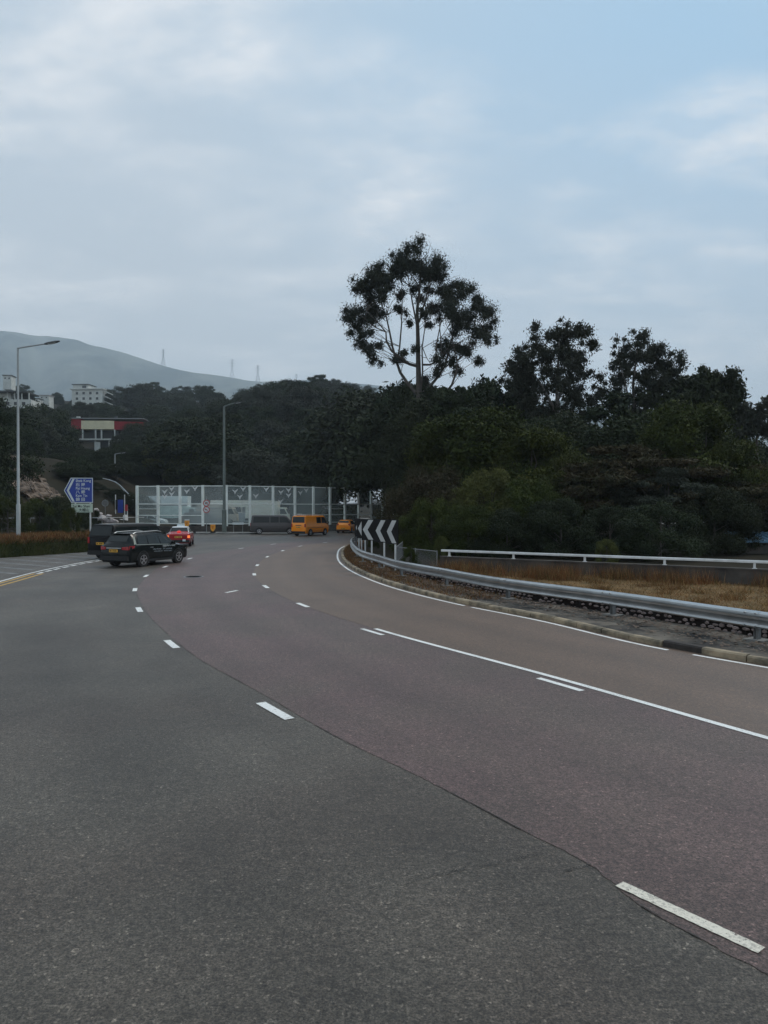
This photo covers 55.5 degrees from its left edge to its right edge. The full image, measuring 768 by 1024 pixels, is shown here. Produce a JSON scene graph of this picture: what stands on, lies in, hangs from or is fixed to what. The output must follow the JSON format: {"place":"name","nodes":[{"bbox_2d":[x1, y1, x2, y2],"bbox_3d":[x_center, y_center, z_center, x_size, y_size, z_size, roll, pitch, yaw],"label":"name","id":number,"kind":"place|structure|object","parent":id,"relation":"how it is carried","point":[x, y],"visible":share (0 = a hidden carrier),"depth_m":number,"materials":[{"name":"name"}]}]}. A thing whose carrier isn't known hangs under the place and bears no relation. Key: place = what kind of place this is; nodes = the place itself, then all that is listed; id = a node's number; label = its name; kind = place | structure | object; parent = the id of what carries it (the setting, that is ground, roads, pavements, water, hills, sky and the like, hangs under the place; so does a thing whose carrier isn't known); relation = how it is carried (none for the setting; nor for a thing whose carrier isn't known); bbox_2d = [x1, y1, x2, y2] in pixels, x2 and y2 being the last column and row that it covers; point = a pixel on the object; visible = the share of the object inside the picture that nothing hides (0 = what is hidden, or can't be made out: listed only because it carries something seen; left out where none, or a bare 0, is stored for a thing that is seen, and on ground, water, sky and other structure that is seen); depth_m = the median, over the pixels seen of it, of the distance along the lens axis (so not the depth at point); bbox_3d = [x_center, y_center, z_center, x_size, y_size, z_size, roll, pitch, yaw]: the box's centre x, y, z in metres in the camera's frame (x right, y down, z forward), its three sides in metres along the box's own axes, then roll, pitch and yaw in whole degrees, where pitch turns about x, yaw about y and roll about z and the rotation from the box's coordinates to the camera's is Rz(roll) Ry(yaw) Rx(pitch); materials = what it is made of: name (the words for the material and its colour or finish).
{"place":"outdoors","nodes":[
{"label":"outdoors","id":0,"kind":"place"},
{"bbox_2d":[0,400,674,556],"bbox_3d":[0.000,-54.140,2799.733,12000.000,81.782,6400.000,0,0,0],"label":"ground","id":1,"kind":"structure","parent":0,"point":[127,483],"depth_m":103.29,"materials":[{"name":"green plant"}]},
{"bbox_2d":[0,494,37,533],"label":"bush","id":2,"kind":"object","parent":1,"relation":"on","point":[6,512],"visible":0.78,"depth_m":55.96,"materials":[{"name":"green plant"}]},
{"bbox_2d":[0,390,40,410],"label":"villa","id":3,"kind":"object","parent":1,"relation":"on","point":[26,397],"visible":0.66,"depth_m":186.09,"materials":[{"name":"white concrete"}]},
{"bbox_2d":[0,396,47,440],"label":"hillside tree","id":4,"kind":"object","parent":1,"relation":"on","point":[24,422],"visible":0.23,"depth_m":125.14,"materials":[{"name":"green plant"}]},
{"bbox_2d":[0,422,50,499],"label":"dark tree","id":5,"kind":"object","parent":1,"relation":"on","point":[9,476],"visible":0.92,"depth_m":67.07,"materials":[{"name":"green plant"}]},
{"bbox_2d":[6,425,46,456],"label":"dark tree","id":6,"kind":"object","parent":1,"relation":"on","point":[27,435],"visible":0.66,"depth_m":120.94,"materials":[{"name":"green plant"}]},
{"bbox_2d":[12,496,62,532],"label":"bush","id":7,"kind":"object","parent":1,"relation":"on","point":[35,502],"visible":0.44,"depth_m":59.46,"materials":[{"name":"green plant"}]},
{"bbox_2d":[15,411,62,452],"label":"hillside tree","id":8,"kind":"object","parent":1,"relation":"on","point":[46,436],"visible":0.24,"depth_m":148.01,"materials":[{"name":"green plant"}]},
{"bbox_2d":[14,403,82,455],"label":"dark tree","id":9,"kind":"object","parent":1,"relation":"on","point":[63,417],"visible":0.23,"depth_m":175.82,"materials":[{"name":"green plant"}]},
{"bbox_2d":[35,494,92,531],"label":"bush","id":10,"kind":"object","parent":1,"relation":"on","point":[57,501],"visible":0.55,"depth_m":60.15,"materials":[{"name":"green plant"}]},
{"bbox_2d":[52,456,100,473],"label":"shrub","id":11,"kind":"object","parent":1,"relation":"on","point":[79,462],"visible":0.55,"depth_m":95.99,"materials":[{"name":"green plant"}]},
{"bbox_2d":[70,384,115,407],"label":"apartment block","id":12,"kind":"structure","parent":1,"relation":"on","point":[88,393],"depth_m":371.17,"materials":[{"name":"white concrete"}]},
{"bbox_2d":[71,416,148,450],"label":"open fronted building","id":13,"kind":"structure","parent":1,"relation":"on","point":[100,432],"depth_m":215.60,"materials":[{"name":"white paint"}]},
{"bbox_2d":[109,443,143,463],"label":"hillside tree","id":14,"kind":"object","parent":1,"relation":"on","point":[129,454],"visible":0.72,"depth_m":125.74,"materials":[{"name":"green plant"}]},
{"bbox_2d":[110,494,156,513],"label":"shrub","id":15,"kind":"object","parent":1,"relation":"on","point":[145,502],"visible":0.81,"depth_m":94.81,"materials":[{"name":"green plant"}]},
{"bbox_2d":[110,381,158,410],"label":"hillside tree","id":16,"kind":"object","parent":1,"relation":"on","point":[128,398],"visible":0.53,"depth_m":333.90,"materials":[{"name":"green plant"}]},
{"bbox_2d":[135,403,172,425],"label":"hillside tree","id":17,"kind":"object","parent":1,"relation":"on","point":[148,412],"visible":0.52,"depth_m":264.50,"materials":[{"name":"green plant"}]},
{"bbox_2d":[131,417,230,494],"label":"hillside tree","id":18,"kind":"object","parent":1,"relation":"on","point":[168,445],"visible":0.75,"depth_m":123.46,"materials":[{"name":"green plant"}]},
{"bbox_2d":[160,394,202,416],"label":"hillside tree","id":19,"kind":"object","parent":1,"relation":"on","point":[174,400],"visible":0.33,"depth_m":292.98,"materials":[{"name":"green plant"}]},
{"bbox_2d":[161,450,214,499],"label":"pale tree","id":20,"kind":"object","parent":1,"relation":"on","point":[196,481],"visible":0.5,"depth_m":124.17,"materials":[{"name":"green plant"}]},
{"bbox_2d":[135,415,264,495],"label":"hillside tree","id":21,"kind":"object","parent":1,"relation":"on","point":[233,438],"visible":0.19,"depth_m":130.16,"materials":[{"name":"green plant"}]},
{"bbox_2d":[189,438,243,499],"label":"hillside tree","id":22,"kind":"object","parent":1,"relation":"on","point":[219,457],"visible":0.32,"depth_m":125.57,"materials":[{"name":"green plant"}]},
{"bbox_2d":[195,411,253,443],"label":"hillside tree","id":23,"kind":"object","parent":1,"relation":"on","point":[233,420],"visible":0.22,"depth_m":152.02,"materials":[{"name":"green plant"}]},
{"bbox_2d":[201,397,256,420],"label":"hillside tree","id":24,"kind":"object","parent":1,"relation":"on","point":[218,405],"visible":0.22,"depth_m":215.08,"materials":[{"name":"green plant"}]},
{"bbox_2d":[201,447,295,506],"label":"hillside tree","id":25,"kind":"object","parent":1,"relation":"on","point":[249,467],"visible":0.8,"depth_m":120.35,"materials":[{"name":"green plant"}]},
{"bbox_2d":[230,383,282,420],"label":"hillside tree","id":26,"kind":"object","parent":1,"relation":"on","point":[259,396],"visible":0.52,"depth_m":213.91,"materials":[{"name":"green plant"}]},
{"bbox_2d":[136,485,383,531],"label":"noise barrier","id":27,"kind":"object","parent":1,"relation":"on","point":[364,511],"visible":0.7,"depth_m":87.59,"materials":[{"name":"white steel"},{"name":"clear glass"}]},
{"bbox_2d":[264,467,311,517],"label":"pale tree","id":28,"kind":"object","parent":1,"relation":"on","point":[300,499],"visible":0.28,"depth_m":121.78,"materials":[{"name":"green plant"}]},
{"bbox_2d":[269,384,333,427],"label":"hillside tree","id":29,"kind":"object","parent":1,"relation":"on","point":[297,398],"visible":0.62,"depth_m":189.33,"materials":[{"name":"green plant"}]},
{"bbox_2d":[276,436,369,502],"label":"dark tree","id":30,"kind":"object","parent":1,"relation":"on","point":[298,474],"visible":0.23,"depth_m":115.86,"materials":[{"name":"green plant"}]},
{"bbox_2d":[281,385,381,471],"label":"dark tree","id":31,"kind":"object","parent":1,"relation":"on","point":[351,396],"visible":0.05,"depth_m":121.74,"materials":[{"name":"green plant"}]},
{"bbox_2d":[288,474,375,521],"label":"bush","id":32,"kind":"object","parent":1,"relation":"on","point":[326,509],"visible":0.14,"depth_m":112.01,"materials":[{"name":"green plant"}]},
{"bbox_2d":[293,379,411,498],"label":"dark tree","id":33,"kind":"object","parent":1,"relation":"on","point":[364,403],"visible":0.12,"depth_m":112.22,"materials":[{"name":"green plant"}]},
{"bbox_2d":[320,403,445,500],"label":"dark tree","id":34,"kind":"object","parent":1,"relation":"on","point":[355,449],"visible":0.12,"depth_m":91.01,"materials":[{"name":"green plant"}]},
{"bbox_2d":[352,406,425,504],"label":"dark tree","id":35,"kind":"object","parent":1,"relation":"on","point":[395,444],"visible":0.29,"depth_m":64.47,"materials":[{"name":"green plant"}]},
{"bbox_2d":[360,383,437,455],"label":"dark tree","id":36,"kind":"object","parent":1,"relation":"on","point":[374,426],"visible":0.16,"depth_m":74.39,"materials":[{"name":"green plant"}]},
{"bbox_2d":[375,378,429,463],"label":"dark tree","id":37,"kind":"object","parent":1,"relation":"on","point":[403,393],"visible":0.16,"depth_m":83.57,"materials":[{"name":"green plant"}]},
{"bbox_2d":[369,460,438,542],"bbox_3d":[2.254,-0.386,48.074,6.782,6.119,6.345,0,0,-8],"label":"bush","id":38,"kind":"object","parent":1,"relation":"on","point":[410,472],"visible":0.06,"depth_m":47.35,"materials":[{"name":"green plant"}]},
{"bbox_2d":[364,392,449,491],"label":"dark tree","id":39,"kind":"object","parent":1,"relation":"on","point":[424,409],"visible":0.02,"depth_m":68.28,"materials":[{"name":"green plant"}]},
{"bbox_2d":[338,229,503,399],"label":"eucalyptus tree","id":40,"kind":"object","parent":1,"relation":"on","point":[379,281],"visible":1,"depth_m":76.84,"materials":[{"name":"green plant"}]},
{"bbox_2d":[387,495,455,556],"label":"bush","id":41,"kind":"object","parent":1,"relation":"on","point":[413,535],"visible":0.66,"depth_m":38.30,"materials":[{"name":"green plant"}]},
{"bbox_2d":[401,415,465,515],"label":"green tree","id":42,"kind":"object","parent":1,"relation":"on","point":[431,463],"visible":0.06,"depth_m":50.19,"materials":[{"name":"green plant"}]},
{"bbox_2d":[377,462,493,548],"bbox_3d":[3.272,-0.144,41.926,7.485,5.562,7.004,0,0,37],"label":"bush","id":43,"kind":"object","parent":1,"relation":"on","point":[423,488],"visible":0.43,"depth_m":41.25,"materials":[{"name":"green plant"}]},
{"bbox_2d":[429,385,478,420],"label":"dark tree","id":44,"kind":"object","parent":1,"relation":"on","point":[449,398],"visible":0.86,"depth_m":65.31,"materials":[{"name":"green plant"}]},
{"bbox_2d":[395,401,550,501],"bbox_3d":[6.688,-2.310,50.249,11.727,10.438,10.788,0,0,43],"label":"green tree","id":45,"kind":"object","parent":1,"relation":"on","point":[470,446],"visible":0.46,"depth_m":47.26,"materials":[{"name":"green plant"}]},
{"bbox_2d":[445,462,535,555],"bbox_3d":[5.659,0.018,39.923,6.294,5.513,5.838,0,0,-36],"label":"bush","id":46,"kind":"object","parent":1,"relation":"on","point":[474,485],"visible":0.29,"depth_m":39.16,"materials":[{"name":"green plant"}]},
{"bbox_2d":[467,373,551,423],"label":"dark tree","id":47,"kind":"object","parent":1,"relation":"on","point":[488,391],"visible":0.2,"depth_m":69.37,"materials":[{"name":"green plant"}]},
{"bbox_2d":[472,475,582,554],"bbox_3d":[7.693,0.300,38.487,5.593,4.708,6.287,0,0,44],"label":"bush","id":48,"kind":"object","parent":1,"relation":"on","point":[516,490],"visible":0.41,"depth_m":37.44,"materials":[{"name":"green plant"}]},
{"bbox_2d":[480,422,590,503],"bbox_3d":[9.490,-1.515,47.139,8.757,8.633,8.078,0,0,5],"label":"green tree","id":49,"kind":"object","parent":1,"relation":"on","point":[539,440],"visible":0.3,"depth_m":46.13,"materials":[{"name":"green plant"}]},
{"bbox_2d":[493,316,606,423],"bbox_3d":[14.539,-7.274,64.032,9.615,20.337,7.480,0,0,26],"label":"eucalyptus tree","id":50,"kind":"object","parent":1,"relation":"on","point":[520,367],"visible":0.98,"depth_m":63.28,"materials":[{"name":"green plant"}]},
{"bbox_2d":[350,537,767,642],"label":"guardrail","id":51,"kind":"object","parent":1,"relation":"on","point":[756,620],"visible":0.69,"depth_m":18.91,"materials":[{"name":"metal"}]},
{"bbox_2d":[510,408,609,486],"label":"dark tree","id":52,"kind":"object","parent":1,"relation":"on","point":[568,423],"visible":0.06,"depth_m":55.72,"materials":[{"name":"green plant"}]},
{"bbox_2d":[363,525,767,611],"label":"grass verge","id":53,"kind":"object","parent":1,"relation":"on","point":[389,554],"depth_m":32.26,"materials":[{"name":"brown plant"}]},
{"bbox_2d":[423,502,511,557],"bbox_3d":[4.238,0.995,36.508,4.593,3.057,4.085,0,0,11],"label":"bush","id":54,"kind":"object","parent":53,"relation":"on","point":[463,521],"visible":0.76,"depth_m":35.65,"materials":[{"name":"green plant"}]},
{"bbox_2d":[461,507,544,557],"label":"bush","id":55,"kind":"object","parent":53,"relation":"on","point":[504,519],"visible":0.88,"depth_m":34.65,"materials":[{"name":"green plant"}]},
{"bbox_2d":[517,496,612,559],"bbox_3d":[8.784,0.836,36.347,5.098,3.452,5.738,0,0,4],"label":"bush","id":56,"kind":"object","parent":53,"relation":"on","point":[547,516],"visible":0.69,"depth_m":34.87,"materials":[{"name":"green plant"}]},
{"bbox_2d":[427,559,767,588],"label":"dry weeds","id":57,"kind":"object","parent":53,"relation":"on","point":[550,574],"visible":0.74,"depth_m":24.94,"materials":[{"name":"brown plant"}]},
{"bbox_2d":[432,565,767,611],"bbox_3d":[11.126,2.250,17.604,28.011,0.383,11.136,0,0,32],"label":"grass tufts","id":58,"kind":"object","parent":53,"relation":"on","point":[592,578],"visible":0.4,"depth_m":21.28,"materials":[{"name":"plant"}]},
{"bbox_2d":[595,537,620,562],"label":"bush","id":59,"kind":"object","parent":53,"relation":"on","point":[612,548],"visible":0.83,"depth_m":30.99,"materials":[{"name":"green plant"}]},
{"bbox_2d":[554,502,662,560],"bbox_3d":[11.010,1.010,34.735,4.473,3.028,5.035,0,0,-34],"label":"bush","id":60,"kind":"object","parent":53,"relation":"on","point":[609,523],"visible":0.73,"depth_m":34.13,"materials":[{"name":"green plant"}]},
{"bbox_2d":[614,499,714,561],"bbox_3d":[13.485,0.933,35.245,4.779,3.236,5.379,0,0,36],"label":"bush","id":61,"kind":"object","parent":53,"relation":"on","point":[675,541],"visible":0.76,"depth_m":34.13,"materials":[{"name":"green plant"}]},
{"bbox_2d":[607,466,727,530],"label":"layered tree","id":62,"kind":"object","parent":53,"relation":"on","point":[671,476],"visible":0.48,"depth_m":39.90,"materials":[{"name":"green plant"}]},
{"bbox_2d":[682,365,752,523],"bbox_3d":[27.912,-5.222,61.973,6.284,14.830,5.652,0,0,-32],"label":"dark tree","id":63,"kind":"object","parent":53,"relation":"on","point":[706,382],"visible":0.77,"depth_m":61.11,"materials":[{"name":"green plant"}]},
{"bbox_2d":[713,463,767,524],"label":"layered tree","id":64,"kind":"object","parent":53,"relation":"on","point":[751,490],"visible":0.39,"depth_m":40.47,"materials":[{"name":"green plant"}]},
{"bbox_2d":[727,395,767,458],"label":"dark tree","id":65,"kind":"object","parent":53,"relation":"on","point":[751,420],"visible":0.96,"depth_m":59.51,"materials":[{"name":"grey plant"}]},
{"bbox_2d":[530,451,625,526],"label":"green tree","id":66,"kind":"object","parent":1,"relation":"on","point":[565,459],"visible":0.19,"depth_m":43.09,"materials":[{"name":"green plant"}]},
{"bbox_2d":[548,388,646,534],"bbox_3d":[18.521,-3.865,63.882,12.011,13.629,13.237,0,0,-17],"label":"dark tree","id":67,"kind":"object","parent":1,"relation":"on","point":[618,401],"visible":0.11,"depth_m":61.50,"materials":[{"name":"green plant"}]},
{"bbox_2d":[440,549,767,585],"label":"parapet wall","id":68,"kind":"structure","parent":1,"relation":"on","point":[733,575],"depth_m":25.52,"materials":[{"name":"concrete"}]},
{"bbox_2d":[566,411,651,525],"bbox_3d":[17.250,-2.354,55.725,12.036,10.209,13.848,0,0,30],"label":"dark tree","id":69,"kind":"object","parent":1,"relation":"on","point":[618,433],"visible":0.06,"depth_m":53.80,"materials":[{"name":"green plant"}]},
{"bbox_2d":[590,327,693,413],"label":"eucalyptus tree","id":70,"kind":"object","parent":1,"relation":"on","point":[663,372],"visible":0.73,"depth_m":67.06,"materials":[{"name":"green plant"}]},
{"bbox_2d":[555,444,736,514],"bbox_3d":[14.805,-0.745,44.302,12.008,7.071,12.148,0,0,-6],"label":"layered tree","id":71,"kind":"object","parent":1,"relation":"on","point":[612,473],"visible":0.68,"depth_m":40.41,"materials":[{"name":"green plant"}]},
{"bbox_2d":[618,395,764,523],"bbox_3d":[19.596,-2.290,46.178,9.730,10.072,8.975,0,0,-31],"label":"green tree","id":72,"kind":"object","parent":1,"relation":"on","point":[683,431],"visible":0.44,"depth_m":44.58,"materials":[{"name":"green plant"}]},
{"bbox_2d":[631,374,759,441],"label":"dark tree","id":73,"kind":"object","parent":1,"relation":"on","point":[682,384],"visible":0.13,"depth_m":64.26,"materials":[{"name":"green plant"}]},
{"bbox_2d":[672,485,767,555],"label":"bush","id":74,"kind":"object","parent":1,"relation":"on","point":[742,517],"visible":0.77,"depth_m":37.57,"materials":[{"name":"green plant"}]},
{"bbox_2d":[694,436,767,522],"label":"green tree","id":75,"kind":"object","parent":1,"relation":"on","point":[733,449],"visible":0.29,"depth_m":42.76,"materials":[{"name":"green plant"}]},
{"bbox_2d":[0,531,767,1023],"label":"road","id":76,"kind":"structure","parent":0,"point":[186,837],"depth_m":5.74,"materials":[{"name":"grey asphalt"}]},
{"bbox_2d":[0,536,87,557],"bbox_3d":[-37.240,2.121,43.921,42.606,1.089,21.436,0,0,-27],"label":"grass bank","id":77,"kind":"structure","parent":76,"relation":"on","point":[45,546],"depth_m":45.35,"materials":[{"name":"plant"}]},
{"bbox_2d":[16,341,59,535],"bbox_3d":[-21.608,-4.339,45.476,2.820,12.652,0.440,0,0,0],"label":"street lamp","id":78,"kind":"object","parent":77,"relation":"on","point":[18,518],"visible":0.87,"depth_m":45.41,"materials":[{"name":"grey metal"}]},
{"bbox_2d":[0,529,89,544],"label":"hedge","id":79,"kind":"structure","parent":77,"relation":"on","point":[33,535],"depth_m":46.15,"materials":[{"name":"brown plant"}]},
{"bbox_2d":[61,506,84,533],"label":"bush","id":80,"kind":"object","parent":77,"relation":"on","point":[75,519],"visible":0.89,"depth_m":49.70,"materials":[{"name":"green plant"}]},
{"bbox_2d":[64,478,92,530],"bbox_3d":[-21.353,-0.142,51.071,2.013,4.494,0.166,0,0,0],"label":"direction sign","id":81,"kind":"object","parent":77,"relation":"on","point":[78,490],"visible":0.98,"depth_m":50.99,"materials":[{"name":"blue metal"}]},
{"bbox_2d":[87,523,165,557],"bbox_3d":[-15.019,1.657,43.178,2.210,1.983,4.970,0,0,22],"label":"van","id":82,"kind":"object","parent":76,"relation":"on","point":[99,536],"visible":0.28,"depth_m":41.16,"materials":[{"name":"black metal"}]},
{"bbox_2d":[100,530,186,566],"bbox_3d":[-12.156,1.804,37.386,2.240,1.754,4.695,0,0,23],"label":"suv","id":83,"kind":"object","parent":76,"relation":"on","point":[139,548],"visible":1,"depth_m":35.85,"materials":[{"name":"black metal"}]},
{"bbox_2d":[167,524,195,545],"bbox_3d":[-15.640,1.764,56.174,2.140,1.618,4.735,0,0,-11],"label":"taxi","id":84,"kind":"object","parent":76,"relation":"on","point":[181,533],"visible":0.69,"depth_m":54.48,"materials":[{"name":"red metal"}]},
{"bbox_2d":[193,532,256,533],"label":"traffic island","id":85,"kind":"structure","parent":76,"relation":"on","point":[226,533],"depth_m":79.89,"materials":[{"name":"concrete"}]},
{"bbox_2d":[220,401,242,532],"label":"street lamp","id":86,"kind":"object","parent":85,"relation":"on","point":[224,522],"visible":0.91,"depth_m":81.33,"materials":[{"name":"grey metal"}]},
{"bbox_2d":[250,515,291,533],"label":"van","id":87,"kind":"object","parent":76,"relation":"on","point":[259,524],"visible":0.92,"depth_m":79.66,"materials":[{"name":"grey metal"}]},
{"bbox_2d":[291,514,328,535],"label":"van","id":88,"kind":"object","parent":76,"relation":"on","point":[310,524],"visible":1,"depth_m":75.10,"materials":[{"name":"orange metal"}]},
{"bbox_2d":[0,542,767,952],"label":"road markings","id":89,"kind":"object","parent":76,"relation":"on","point":[714,928],"visible":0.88,"depth_m":10.35,"materials":[{"name":"white paint"}]},
{"bbox_2d":[137,538,767,973],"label":"lane","id":90,"kind":"structure","parent":76,"relation":"attached to","point":[667,806],"depth_m":9.12,"materials":[{"name":"grey asphalt"}]},
{"bbox_2d":[254,539,767,735],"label":"lane","id":91,"kind":"structure","parent":76,"relation":"attached to","point":[733,694],"depth_m":15.55,"materials":[{"name":"grey asphalt"}]},
{"bbox_2d":[341,544,767,665],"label":"kerb","id":92,"kind":"structure","parent":76,"relation":"on","point":[728,654],"depth_m":17.20,"materials":[{"name":"grey concrete"}]},
{"bbox_2d":[0,331,767,445],"bbox_3d":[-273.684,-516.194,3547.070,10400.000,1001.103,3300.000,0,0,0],"label":"mountain","id":93,"kind":"structure","parent":0,"point":[63,365],"depth_m":3648.02,"materials":[{"name":"green plant"}]},
{"bbox_2d":[0,0,767,409],"label":"sky","id":94,"kind":"structure","parent":0,"point":[204,183],"materials":[{"name":"blue"}]},
{"bbox_2d":[197,522,675,524],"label":"road","id":95,"kind":"structure","parent":0,"point":[337,523],"depth_m":104.73,"materials":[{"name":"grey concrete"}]},
{"bbox_2d":[197,504,238,524],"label":"box truck","id":96,"kind":"object","parent":95,"relation":"on","point":[216,511],"visible":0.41,"depth_m":99.35,"materials":[{"name":"white metal"}]},
{"bbox_2d":[245,501,289,519],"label":"box truck","id":97,"kind":"object","parent":95,"relation":"on","point":[260,508],"visible":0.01,"depth_m":98.85,"materials":[{"name":"white metal"}]},
{"bbox_2d":[344,549,767,656],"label":"verge","id":98,"kind":"structure","parent":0,"point":[661,633],"depth_m":17.20,"materials":[{"name":"brown soil"}]},
{"bbox_2d":[386,519,398,570],"bbox_3d":[0.380,1.570,32.028,0.105,2.490,1.000,0,0,-32],"label":"chevron sign","id":99,"kind":"object","parent":98,"relation":"on","point":[392,531],"visible":0.8,"depth_m":31.88,"materials":[{"name":"black metal"}]},
{"bbox_2d":[343,540,520,599],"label":"verge grass","id":100,"kind":"structure","parent":98,"relation":"on","point":[349,554],"depth_m":28.04,"materials":[{"name":"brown plant"}]},
{"bbox_2d":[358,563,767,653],"bbox_3d":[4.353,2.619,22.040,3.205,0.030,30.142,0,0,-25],"label":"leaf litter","id":101,"kind":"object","parent":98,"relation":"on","point":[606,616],"visible":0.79,"depth_m":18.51,"materials":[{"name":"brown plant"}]},
{"bbox_2d":[392,568,767,637],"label":"stone edging","id":102,"kind":"object","parent":98,"relation":"on","point":[745,630],"visible":0.55,"depth_m":19.09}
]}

